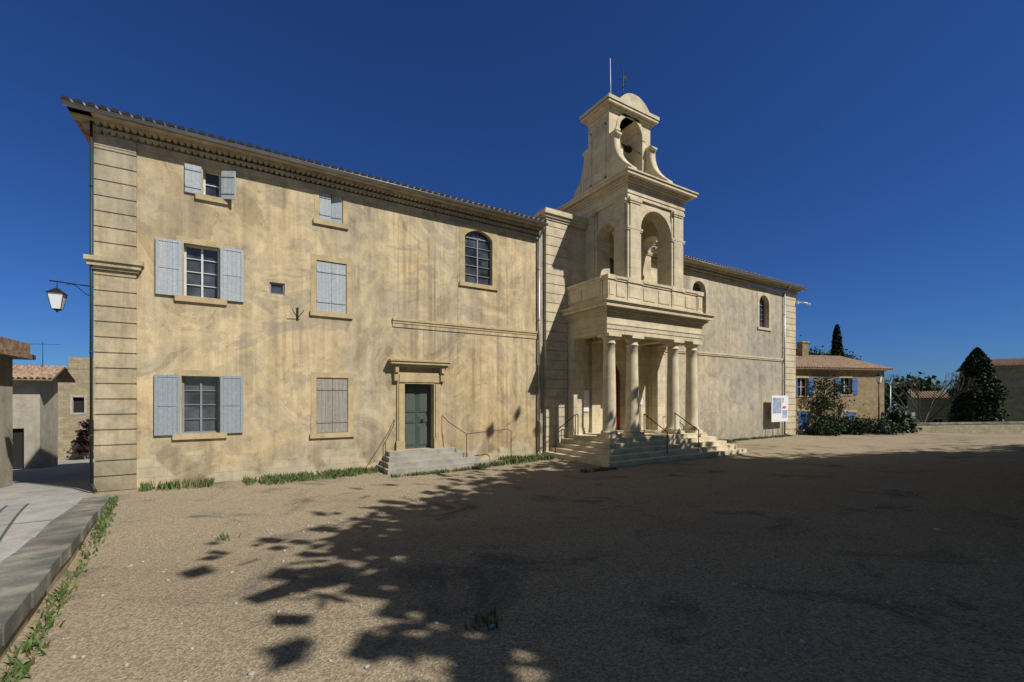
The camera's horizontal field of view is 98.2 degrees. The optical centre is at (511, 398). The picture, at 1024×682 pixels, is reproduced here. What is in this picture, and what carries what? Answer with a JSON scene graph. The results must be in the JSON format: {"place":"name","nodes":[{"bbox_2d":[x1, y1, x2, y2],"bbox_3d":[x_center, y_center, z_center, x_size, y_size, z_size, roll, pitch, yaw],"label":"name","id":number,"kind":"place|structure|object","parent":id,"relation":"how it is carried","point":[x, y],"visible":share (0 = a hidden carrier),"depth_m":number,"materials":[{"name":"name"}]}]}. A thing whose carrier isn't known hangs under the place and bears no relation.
{"place":"outdoors","nodes":[
{"label":"outdoors","id":0,"kind":"place"},
{"bbox_2d":[67,106,103,151],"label":"building roof","id":1,"kind":"structure","parent":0,"point":[85,132],"depth_m":11.99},
{"bbox_2d":[0,420,1023,681],"bbox_3d":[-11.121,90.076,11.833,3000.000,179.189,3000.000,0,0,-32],"label":"ground","id":2,"kind":"structure","parent":0,"point":[144,620],"depth_m":5.43,"materials":[{"name":"beige gravel"}]},
{"bbox_2d":[0,336,35,487],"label":"house","id":3,"kind":"structure","parent":2,"relation":"on","point":[11,350],"depth_m":13.42,"materials":[{"name":"tile"}]},
{"bbox_2d":[0,503,45,541],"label":"street drain and joints","id":4,"kind":"object","parent":2,"relation":"on","point":[9,514],"visible":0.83,"depth_m":9.66,"materials":[{"name":"grey concrete"}]},
{"bbox_2d":[13,364,75,468],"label":"house","id":5,"kind":"structure","parent":2,"relation":"on","point":[35,416],"depth_m":22.57,"materials":[{"name":"paint"}]},
{"bbox_2d":[39,342,60,366],"bbox_3d":[-24.779,-2.250,23.402,1.401,1.500,0.400,0,0,-32],"label":"roof antenna","id":6,"kind":"object","parent":5,"relation":"on","point":[42,351],"visible":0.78,"depth_m":23.39,"materials":[{"name":"grey metal"}]},
{"bbox_2d":[0,496,110,661],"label":"curb","id":7,"kind":"structure","parent":2,"relation":"on","point":[32,571],"depth_m":5.43,"materials":[{"name":"stone"}]},
{"bbox_2d":[19,357,95,460],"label":"house","id":8,"kind":"structure","parent":2,"relation":"on","point":[73,404],"depth_m":31.32,"materials":[{"name":"beige"}]},
{"bbox_2d":[71,419,95,458],"bbox_3d":[-29.671,2.960,31.125,1.840,3.288,1.791,0,0,24],"label":"shrub","id":9,"kind":"object","parent":2,"relation":"on","point":[83,440],"visible":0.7,"depth_m":30.73,"materials":[{"name":"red plant"}]},
{"bbox_2d":[83,133,538,491],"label":"building","id":10,"kind":"structure","parent":2,"relation":"on","point":[250,326],"depth_m":14.28,"materials":[{"name":"paint"}]},
{"bbox_2d":[45,280,93,311],"bbox_3d":[-11.672,-2.682,11.789,0.969,0.824,0.354,0,0,-32],"label":"street lamp","id":11,"kind":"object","parent":10,"relation":"attached to","point":[57,297],"depth_m":11.56,"materials":[{"name":"white glass"}]},
{"bbox_2d":[60,95,548,240],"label":"roof","id":12,"kind":"structure","parent":10,"relation":"attached to","point":[158,137],"depth_m":14.17,"materials":[{"name":"brown tile"}]},
{"bbox_2d":[89,120,545,491],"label":"downpipes","id":13,"kind":"object","parent":10,"relation":"attached to","point":[91,310],"visible":0.97,"depth_m":11.71,"materials":[{"name":"metal"}]},
{"bbox_2d":[0,434,792,681],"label":"grass and weeds","id":14,"kind":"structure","parent":2,"relation":"on","point":[35,636],"depth_m":9.75,"materials":[{"name":"green plant"}]},
{"bbox_2d":[62,466,1019,681],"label":"loose pebbles","id":15,"kind":"object","parent":2,"relation":"on","point":[741,669],"visible":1,"depth_m":5.69,"materials":[{"name":"stone"}]},
{"bbox_2d":[518,207,795,455],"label":"church wall","id":16,"kind":"structure","parent":2,"relation":"on","point":[740,366],"depth_m":25.61,"materials":[{"name":"beige paint"}]},
{"bbox_2d":[651,247,806,297],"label":"roof","id":17,"kind":"structure","parent":16,"relation":"attached to","point":[706,269],"depth_m":26.56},
{"bbox_2d":[783,286,790,434],"bbox_3d":[18.401,-2.525,29.599,0.210,10.004,0.515,0,0,-32],"label":"drainpipe","id":18,"kind":"object","parent":16,"relation":"attached to","point":[784,347],"visible":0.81,"depth_m":29.67,"materials":[{"name":"beige metal"}]},
{"bbox_2d":[771,395,787,435],"bbox_3d":[17.428,1.125,28.881,2.000,2.750,0.091,0,0,-32],"label":"notice board","id":19,"kind":"object","parent":2,"relation":"on","point":[779,408],"visible":0.89,"depth_m":28.80,"materials":[{"name":"white"}]},
{"bbox_2d":[795,335,861,359],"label":"tree","id":20,"kind":"object","parent":2,"relation":"on","point":[819,353],"visible":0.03,"depth_m":46.83,"materials":[{"name":"green plant"}]},
{"bbox_2d":[803,408,859,435],"bbox_3d":[21.935,1.894,30.384,3.636,2.477,3.371,0,0,-32],"label":"shrub","id":21,"kind":"object","parent":2,"relation":"on","point":[827,426],"depth_m":29.98,"materials":[{"name":"green plant"}]},
{"bbox_2d":[829,324,846,356],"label":"cypress tree","id":22,"kind":"object","parent":2,"relation":"on","point":[837,344],"visible":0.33,"depth_m":40.03,"materials":[{"name":"green plant"}]},
{"bbox_2d":[795,341,892,433],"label":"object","id":23,"kind":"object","parent":2,"relation":"on","point":[859,378],"visible":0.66,"depth_m":32.29,"materials":[{"name":"stone"}]},
{"bbox_2d":[808,371,863,413],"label":"shrub","id":24,"kind":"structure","parent":23,"relation":"attached to","point":[838,389],"depth_m":30.89,"materials":[{"name":"green plant"}]},
{"bbox_2d":[835,413,883,434],"bbox_3d":[24.050,2.130,31.142,3.032,2.220,2.621,0,0,18],"label":"shrub","id":25,"kind":"object","parent":2,"relation":"on","point":[859,427],"depth_m":30.61,"materials":[{"name":"green plant"}]},
{"bbox_2d":[875,373,882,433],"bbox_3d":[25.608,0.540,30.939,0.382,4.720,0.382,0,0,-32],"label":"street lamp","id":26,"kind":"object","parent":2,"relation":"on","point":[878,376],"visible":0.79,"depth_m":30.91,"materials":[{"name":"grey metal"}]},
{"bbox_2d":[860,415,905,434],"bbox_3d":[26.066,2.089,31.542,2.867,1.902,3.019,0,0,-32],"label":"shrub","id":27,"kind":"object","parent":2,"relation":"on","point":[887,430],"depth_m":30.96,"materials":[{"name":"green plant"}]},
{"bbox_2d":[881,407,921,432],"bbox_3d":[28.371,1.841,32.628,2.358,2.533,2.410,0,0,-13],"label":"bush","id":28,"kind":"object","parent":2,"relation":"on","point":[899,417],"visible":0.67,"depth_m":32.22,"materials":[{"name":"green plant"}]},
{"bbox_2d":[890,382,914,415],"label":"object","id":29,"kind":"object","parent":2,"relation":"on","point":[912,413],"visible":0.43,"depth_m":34.74,"materials":[{"name":"metal"}]},
{"bbox_2d":[884,372,951,417],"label":"distant tree","id":30,"kind":"object","parent":2,"relation":"on","point":[928,384],"visible":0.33,"depth_m":57.96,"materials":[{"name":"green plant"}]},
{"bbox_2d":[884,370,981,422],"bbox_3d":[36.272,1.016,38.888,6.356,6.769,5.408,0,0,12],"label":"bare tree","id":31,"kind":"object","parent":2,"relation":"on","point":[945,387],"visible":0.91,"depth_m":38.84,"materials":[{"name":"brown plant"}]},
{"bbox_2d":[903,391,1006,422],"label":"annex","id":32,"kind":"object","parent":2,"relation":"on","point":[926,398],"visible":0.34,"depth_m":45.28,"materials":[{"name":"tile"}]},
{"bbox_2d":[903,421,1023,433],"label":"low wall","id":33,"kind":"structure","parent":2,"relation":"on","point":[978,427],"depth_m":35.02,"materials":[{"name":"stone"}]},
{"bbox_2d":[947,347,1009,421],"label":"broad conifer","id":34,"kind":"object","parent":2,"relation":"on","point":[978,365],"visible":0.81,"depth_m":40.32,"materials":[{"name":"green plant"}]},
{"bbox_2d":[956,358,1023,421],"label":"house","id":35,"kind":"structure","parent":2,"relation":"on","point":[1009,373],"depth_m":43.08,"materials":[{"name":"tile"}]},
{"bbox_2d":[0,0,1023,417],"label":"sky","id":36,"kind":"structure","parent":0,"point":[867,156],"materials":[{"name":"blue"}]},
{"bbox_2d":[543,93,746,467],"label":"bell tower","id":37,"kind":"structure","parent":0,"point":[635,200],"depth_m":19.80,"materials":[{"name":"beige stone"}]},
{"bbox_2d":[582,61,645,192],"bbox_3d":[4.826,-12.737,21.245,3.010,6.775,0.847,0,0,-12],"label":"bell and cross","id":38,"kind":"object","parent":37,"relation":"on","point":[627,149],"visible":0.24,"depth_m":21.33,"materials":[{"name":"grey metal"}]},
{"bbox_2d":[555,390,698,452],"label":"handrails","id":39,"kind":"object","parent":37,"relation":"on","point":[586,400],"visible":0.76,"depth_m":20.27,"materials":[{"name":"grey metal"}]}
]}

